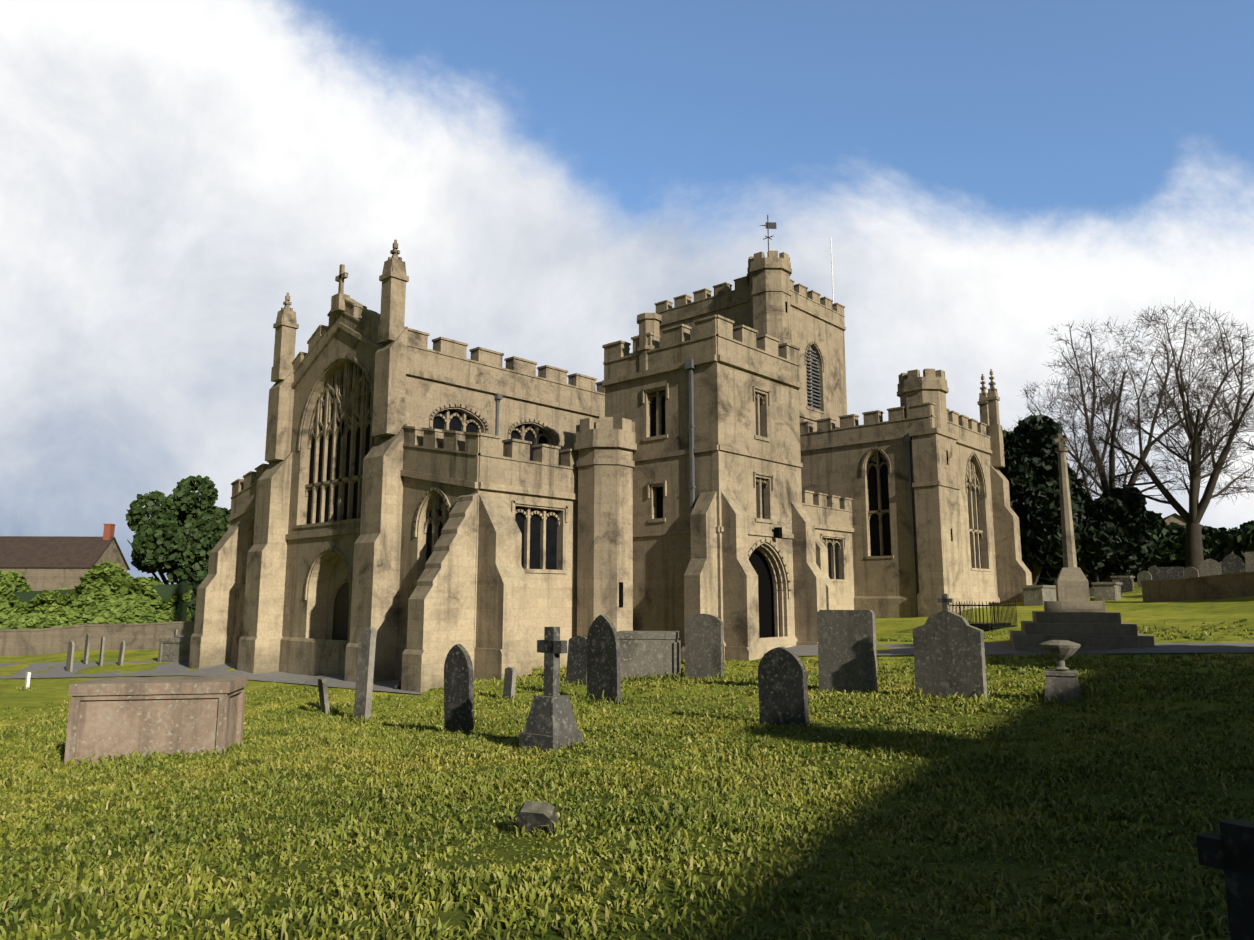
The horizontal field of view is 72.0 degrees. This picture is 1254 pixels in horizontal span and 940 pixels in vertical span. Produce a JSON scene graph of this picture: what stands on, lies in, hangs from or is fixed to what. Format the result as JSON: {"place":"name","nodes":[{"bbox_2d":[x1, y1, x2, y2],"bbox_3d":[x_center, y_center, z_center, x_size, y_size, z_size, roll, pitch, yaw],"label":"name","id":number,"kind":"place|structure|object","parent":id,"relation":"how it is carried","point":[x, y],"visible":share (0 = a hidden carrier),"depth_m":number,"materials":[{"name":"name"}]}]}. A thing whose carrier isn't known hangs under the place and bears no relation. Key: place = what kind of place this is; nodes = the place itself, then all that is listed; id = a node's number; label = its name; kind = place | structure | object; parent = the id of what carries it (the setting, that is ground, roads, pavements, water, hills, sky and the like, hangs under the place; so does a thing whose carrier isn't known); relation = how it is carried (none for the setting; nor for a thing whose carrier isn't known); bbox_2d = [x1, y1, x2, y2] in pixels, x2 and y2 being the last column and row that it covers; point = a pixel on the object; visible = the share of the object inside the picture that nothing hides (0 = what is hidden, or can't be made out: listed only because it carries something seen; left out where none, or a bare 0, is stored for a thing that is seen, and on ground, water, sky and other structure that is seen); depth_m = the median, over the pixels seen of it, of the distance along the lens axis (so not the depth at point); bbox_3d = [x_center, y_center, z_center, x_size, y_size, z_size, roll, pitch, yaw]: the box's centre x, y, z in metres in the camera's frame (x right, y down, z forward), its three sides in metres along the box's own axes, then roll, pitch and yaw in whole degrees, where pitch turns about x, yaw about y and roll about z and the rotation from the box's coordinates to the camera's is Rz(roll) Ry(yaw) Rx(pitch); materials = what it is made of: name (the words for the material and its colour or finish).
{"place":"outdoors","nodes":[
{"label":"outdoors","id":0,"kind":"place"},
{"bbox_2d":[0,539,126,590],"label":"house walls","id":1,"kind":"structure","parent":0,"point":[43,578],"depth_m":91.60,"materials":[{"name":"beige stone"}]},
{"bbox_2d":[0,536,129,569],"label":"house roof","id":2,"kind":"structure","parent":1,"relation":"on","point":[55,551],"depth_m":93.77,"materials":[{"name":"brown tile"}]},
{"bbox_2d":[103,524,115,539],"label":"chimney","id":3,"kind":"object","parent":2,"relation":"on","point":[108,532],"visible":0.82,"depth_m":95.80,"materials":[{"name":"orange brick"}]},
{"bbox_2d":[0,661,421,693],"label":"path","id":4,"kind":"structure","parent":0,"point":[170,669],"depth_m":34.35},
{"bbox_2d":[394,681,400,688],"bbox_3d":[-6.569,6.293,25.180,0.306,0.260,0.392,-8,-11,42],"label":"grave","id":5,"kind":"object","parent":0,"point":[396,687],"depth_m":25.11,"materials":[{"name":"green plant"}]},
{"bbox_2d":[189,215,1031,691],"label":"church","id":6,"kind":"structure","parent":0,"point":[481,595],"depth_m":30.42,"materials":[{"name":"beige stone"}]},
{"bbox_2d":[325,557,347,638],"bbox_3d":[-10.465,5.480,32.235,3.000,4.800,0.001,-8,-11,42],"label":"arched window","id":7,"kind":"structure","parent":6,"relation":"attached to","point":[339,573],"depth_m":33.09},
{"bbox_2d":[332,582,348,640],"bbox_3d":[-10.472,6.023,32.147,1.900,3.700,0.001,-8,-11,42],"label":"church door","id":8,"kind":"structure","parent":6,"relation":"in","point":[340,617],"depth_m":32.50,"materials":[{"name":"wood"}]},
{"bbox_2d":[494,349,917,616],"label":"drainpipes","id":9,"kind":"object","parent":6,"relation":"attached to","point":[689,366],"visible":0.19,"depth_m":41.26,"materials":[{"name":"black metal"}]},
{"bbox_2d":[0,582,1253,939],"bbox_3d":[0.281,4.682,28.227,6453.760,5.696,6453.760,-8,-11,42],"label":"ground","id":10,"kind":"structure","parent":0,"point":[1128,606],"depth_m":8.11,"materials":[{"name":"green plant"}]},
{"bbox_2d":[24,672,30,690],"bbox_3d":[-21.114,7.572,30.392,0.220,0.893,0.090,-8,-12,43],"label":"post","id":11,"kind":"object","parent":10,"relation":"on","point":[27,680],"visible":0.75,"depth_m":30.36,"materials":[{"name":"white paint"}]},
{"bbox_2d":[66,641,74,671],"bbox_3d":[-23.639,8.033,36.643,0.396,1.537,0.090,-6,-10,33],"label":"headstone","id":12,"kind":"object","parent":10,"relation":"on","point":[70,657],"visible":0.92,"depth_m":36.59,"materials":[{"name":"grey stone"}]},
{"bbox_2d":[83,634,90,663],"bbox_3d":[-25.003,8.447,39.943,0.360,1.657,0.090,-8,-12,42],"label":"headstone","id":13,"kind":"object","parent":10,"relation":"on","point":[86,650],"visible":0.75,"depth_m":39.90,"materials":[{"name":"grey stone"}]},
{"bbox_2d":[0,561,192,628],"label":"hedge","id":14,"kind":"object","parent":10,"relation":"on","point":[92,604],"depth_m":52.72,"materials":[{"name":"green plant"}]},
{"bbox_2d":[0,621,194,655],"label":"boundary wall","id":15,"kind":"structure","parent":10,"relation":"on","point":[30,642],"depth_m":46.48,"materials":[{"name":"beige stone"}]},
{"bbox_2d":[99,636,104,665],"bbox_3d":[-23.560,8.229,38.729,0.090,1.557,0.349,8,-11,-41],"label":"headstone","id":16,"kind":"object","parent":10,"relation":"on","point":[102,650],"visible":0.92,"depth_m":38.65,"materials":[{"name":"grey stone"}]},
{"bbox_2d":[117,641,124,665],"bbox_3d":[-22.441,8.253,38.313,0.346,1.330,0.090,-7,-14,39],"label":"headstone","id":17,"kind":"object","parent":10,"relation":"on","point":[121,654],"visible":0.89,"depth_m":38.26,"materials":[{"name":"grey stone"}]},
{"bbox_2d":[64,676,247,765],"bbox_3d":[-7.868,4.349,14.533,2.423,1.594,1.180,2,-9,-10],"label":"chest tomb","id":18,"kind":"object","parent":10,"relation":"on","point":[129,715],"visible":0.83,"depth_m":14.09,"materials":[{"name":"stone"}]},
{"bbox_2d":[158,637,190,661],"bbox_3d":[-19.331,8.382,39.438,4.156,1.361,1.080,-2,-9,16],"label":"chest tomb","id":19,"kind":"object","parent":10,"relation":"on","point":[175,649],"visible":0.38,"depth_m":39.37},
{"bbox_2d":[174,629,177,636],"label":"headstone","id":20,"kind":"object","parent":10,"relation":"on","point":[175,632],"visible":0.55,"depth_m":43.66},
{"bbox_2d":[125,475,230,584],"bbox_3d":[-32.675,6.170,63.714,9.456,11.665,8.744,-8,-11,42],"label":"green tree","id":21,"kind":"object","parent":10,"relation":"on","point":[164,535],"depth_m":61.39,"materials":[{"name":"green plant"}]},
{"bbox_2d":[180,570,207,620],"bbox_3d":[-29.751,9.318,60.370,3.881,4.728,5.797,-1,-9,10],"label":"tree","id":22,"kind":"object","parent":10,"relation":"on","point":[194,581],"depth_m":60.21,"materials":[{"name":"green plant"}]},
{"bbox_2d":[318,678,329,714],"bbox_3d":[-7.322,5.621,20.889,0.100,1.141,0.342,-5,-4,-38],"label":"gravestone","id":23,"kind":"object","parent":10,"relation":"on","point":[323,691],"visible":0.75,"depth_m":20.79,"materials":[{"name":"grey stone"}]},
{"bbox_2d":[354,627,376,721],"bbox_3d":[-5.917,4.729,19.477,0.388,2.315,0.160,-6,-12,34],"label":"gravestone","id":24,"kind":"object","parent":10,"relation":"on","point":[365,672],"visible":0.75,"depth_m":19.42,"materials":[{"name":"grey stone"}]},
{"bbox_2d":[444,644,473,732],"bbox_3d":[-3.089,4.136,15.848,0.693,1.852,0.110,-7,-8,38],"label":"gravestone","id":25,"kind":"object","parent":10,"relation":"on","point":[458,692],"visible":0.89,"depth_m":15.79,"materials":[{"name":"stone"}]},
{"bbox_2d":[503,667,516,699],"bbox_3d":[-2.833,5.267,20.774,0.110,1.019,0.341,13,-15,-40],"label":"headstone","id":26,"kind":"object","parent":10,"relation":"on","point":[509,682],"visible":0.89,"depth_m":20.73,"materials":[{"name":"grey stone"}]},
{"bbox_2d":[516,801,557,833],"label":"stone block","id":27,"kind":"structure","parent":10,"relation":"on","point":[530,815],"depth_m":7.47,"materials":[{"name":"stone"}]},
{"bbox_2d":[519,627,581,751],"bbox_3d":[-1.152,3.401,13.174,0.675,1.981,0.675,-6,-10,36],"label":"cross gravestone","id":28,"kind":"object","parent":10,"relation":"on","point":[551,723],"visible":0.9,"depth_m":13.01,"materials":[{"name":"stone"}]},
{"bbox_2d":[566,636,586,684],"bbox_3d":[-1.306,5.207,23.074,0.714,1.529,0.110,-7,-16,39],"label":"gravestone","id":29,"kind":"object","parent":10,"relation":"on","point":[576,664],"visible":0.66,"depth_m":23.06,"materials":[{"name":"stone"}]},
{"bbox_2d":[586,614,620,703],"bbox_3d":[-0.537,4.370,19.497,0.110,2.192,0.994,6,-10,-45],"label":"pointed headstone","id":30,"kind":"object","parent":10,"relation":"on","point":[603,657],"visible":0.89,"depth_m":19.43,"materials":[{"name":"stone"}]},
{"bbox_2d":[617,631,680,681],"bbox_3d":[0.587,5.271,23.753,1.739,1.632,1.040,-1,-9,6],"label":"chest tomb","id":31,"kind":"object","parent":10,"relation":"on","point":[650,652],"visible":0.52,"depth_m":23.34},
{"bbox_2d":[685,614,722,678],"bbox_3d":[2.013,4.742,22.638,1.114,1.926,0.110,-6,-12,37],"label":"grey headstone","id":32,"kind":"object","parent":10,"relation":"on","point":[703,646],"visible":0.89,"depth_m":22.59,"materials":[{"name":"grey stone"}]},
{"bbox_2d":[758,647,808,726],"bbox_3d":[2.646,3.790,14.671,0.110,1.544,0.942,5,-10,-44],"label":"gravestone","id":33,"kind":"object","parent":10,"relation":"on","point":[782,687],"visible":0.96,"depth_m":14.61,"materials":[{"name":"stone"}]},
{"bbox_2d":[817,610,877,692],"bbox_3d":[4.637,3.948,18.211,1.265,1.967,0.130,-7,-12,40],"label":"gravestone","id":34,"kind":"object","parent":10,"relation":"on","point":[847,659],"visible":0.75,"depth_m":18.16,"materials":[{"name":"grey stone"}]},
{"bbox_2d":[913,594,987,699],"bbox_3d":[6.062,3.433,16.286,1.312,2.181,0.150,-8,-12,44],"label":"headstone","id":35,"kind":"object","parent":10,"relation":"on","point":[949,651],"visible":0.92,"depth_m":16.21,"materials":[{"name":"grey stone"}]},
{"bbox_2d":[949,601,1016,630],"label":"grave railings","id":36,"kind":"object","parent":10,"relation":"on","point":[988,626],"visible":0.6,"depth_m":30.96,"materials":[{"name":"black metal"}]},
{"bbox_2d":[1021,585,1055,605],"bbox_3d":[20.874,6.371,43.634,1.060,1.070,2.160,-8,-12,43],"label":"chest tomb","id":37,"kind":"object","parent":10,"relation":"on","point":[1036,595],"depth_m":42.99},
{"bbox_2d":[998,414,1086,584],"bbox_3d":[24.391,2.398,52.582,6.404,11.618,5.797,-8,-11,42],"label":"yew","id":38,"kind":"object","parent":10,"relation":"on","point":[1029,471],"depth_m":50.77,"materials":[{"name":"green plant"}]},
{"bbox_2d":[1038,640,1081,702],"bbox_3d":[7.594,3.595,15.085,0.673,1.221,0.673,-4,-10,27],"label":"urn monument","id":39,"kind":"object","parent":10,"relation":"on","point":[1061,680],"visible":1,"depth_m":14.89,"materials":[{"name":"grey stone"}]},
{"bbox_2d":[1008,411,1118,496],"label":"bare tree","id":40,"kind":"object","parent":10,"relation":"on","point":[1079,474],"depth_m":83.11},
{"bbox_2d":[1010,433,1154,651],"bbox_3d":[12.504,2.049,24.449,3.276,6.250,3.276,-3,-9,22],"label":"memorial cross","id":41,"kind":"object","parent":10,"relation":"on","point":[1073,613],"visible":0.96,"depth_m":23.32,"materials":[{"name":"stone"}]},
{"bbox_2d":[1089,585,1094,596],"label":"headstone","id":42,"kind":"structure","parent":10,"relation":"on","point":[1091,592],"depth_m":47.00,"materials":[{"name":"grey stone"}]},
{"bbox_2d":[1012,313,1192,581],"bbox_3d":[35.272,-1.581,63.297,11.636,20.606,11.056,-8,-11,42],"label":"bare tree","id":43,"kind":"object","parent":10,"relation":"on","point":[1093,442],"depth_m":63.03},
{"bbox_2d":[1091,582,1122,600],"bbox_3d":[24.051,6.154,43.151,1.060,1.070,2.160,-6,-11,37],"label":"chest tomb","id":44,"kind":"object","parent":10,"relation":"on","point":[1107,591],"depth_m":42.41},
{"bbox_2d":[1058,486,1156,585],"bbox_3d":[30.988,4.466,57.856,7.349,7.990,8.308,-8,-11,42],"label":"yew","id":45,"kind":"object","parent":10,"relation":"on","point":[1115,541],"depth_m":55.04,"materials":[{"name":"green plant"}]},
{"bbox_2d":[1110,576,1134,587],"bbox_3d":[30.595,7.077,53.212,1.060,1.070,2.160,-6,-11,36],"label":"chest tomb","id":46,"kind":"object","parent":10,"relation":"on","point":[1115,578],"depth_m":52.60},
{"bbox_2d":[1119,578,1132,592],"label":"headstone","id":47,"kind":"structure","parent":10,"relation":"on","point":[1126,586],"depth_m":51.34,"materials":[{"name":"stone"}]},
{"bbox_2d":[1137,571,1151,587],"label":"headstone","id":48,"kind":"structure","parent":10,"relation":"on","point":[1143,575],"depth_m":52.72,"materials":[{"name":"grey stone"}]},
{"bbox_2d":[1148,566,1155,579],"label":"headstone","id":49,"kind":"structure","parent":10,"relation":"on","point":[1150,571],"depth_m":59.28,"materials":[{"name":"grey stone"}]},
{"bbox_2d":[1077,297,1253,576],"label":"bare tree","id":50,"kind":"object","parent":10,"relation":"on","point":[1221,402],"depth_m":52.00,"materials":[{"name":"brown plant"}]},
{"bbox_2d":[1153,567,1183,579],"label":"headstone","id":51,"kind":"structure","parent":10,"relation":"on","point":[1163,573],"depth_m":41.97,"materials":[{"name":"stone"}]},
{"bbox_2d":[1165,514,1186,524],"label":"house walls","id":52,"kind":"structure","parent":10,"relation":"on","point":[1174,518],"depth_m":88.60,"materials":[{"name":"beige stone"}]},
{"bbox_2d":[1131,510,1222,576],"bbox_3d":[40.920,6.006,67.824,11.059,6.208,9.267,-8,-11,42],"label":"shrub","id":53,"kind":"object","parent":10,"relation":"on","point":[1169,540],"depth_m":63.76,"materials":[{"name":"green plant"}]},
{"bbox_2d":[1184,567,1198,577],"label":"headstone","id":54,"kind":"structure","parent":10,"relation":"on","point":[1190,572],"depth_m":44.76,"materials":[{"name":"grey stone"}]},
{"bbox_2d":[1140,571,1253,600],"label":"retaining wall","id":55,"kind":"structure","parent":10,"relation":"on","point":[1231,585],"depth_m":36.67,"materials":[{"name":"stone"}]},
{"bbox_2d":[1163,520,1253,566],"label":"shrub","id":56,"kind":"object","parent":10,"relation":"on","point":[1239,542],"visible":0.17,"depth_m":62.47,"materials":[{"name":"green plant"}]},
{"bbox_2d":[1199,559,1221,576],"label":"headstone","id":57,"kind":"structure","parent":10,"relation":"on","point":[1208,567],"depth_m":40.17,"materials":[{"name":"grey stone"}]},
{"bbox_2d":[1196,818,1253,939],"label":"grave cross","id":58,"kind":"object","parent":10,"relation":"on","point":[1229,850],"visible":1,"depth_m":3.58,"materials":[{"name":"stone"}]},
{"bbox_2d":[1221,553,1245,573],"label":"headstone","id":59,"kind":"structure","parent":10,"relation":"on","point":[1232,563],"depth_m":40.54,"materials":[{"name":"stone"}]},
{"bbox_2d":[1227,383,1253,450],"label":"bare tree","id":60,"kind":"object","parent":10,"relation":"on","point":[1245,418],"depth_m":59.84,"materials":[{"name":"brown plant"}]},
{"bbox_2d":[1245,552,1253,571],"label":"headstone","id":61,"kind":"structure","parent":10,"relation":"on","point":[1249,559],"depth_m":44.23,"materials":[{"name":"grey stone"}]},
{"bbox_2d":[0,0,1253,583],"label":"sky","id":62,"kind":"structure","parent":0,"point":[983,177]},
{"bbox_2d":[763,643,1253,655],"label":"path","id":63,"kind":"structure","parent":0,"point":[906,649],"depth_m":22.04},
{"bbox_2d":[1021,554,1136,587],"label":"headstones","id":64,"kind":"object","parent":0,"point":[1048,576],"depth_m":77.53,"materials":[{"name":"grey stone"}]}
]}

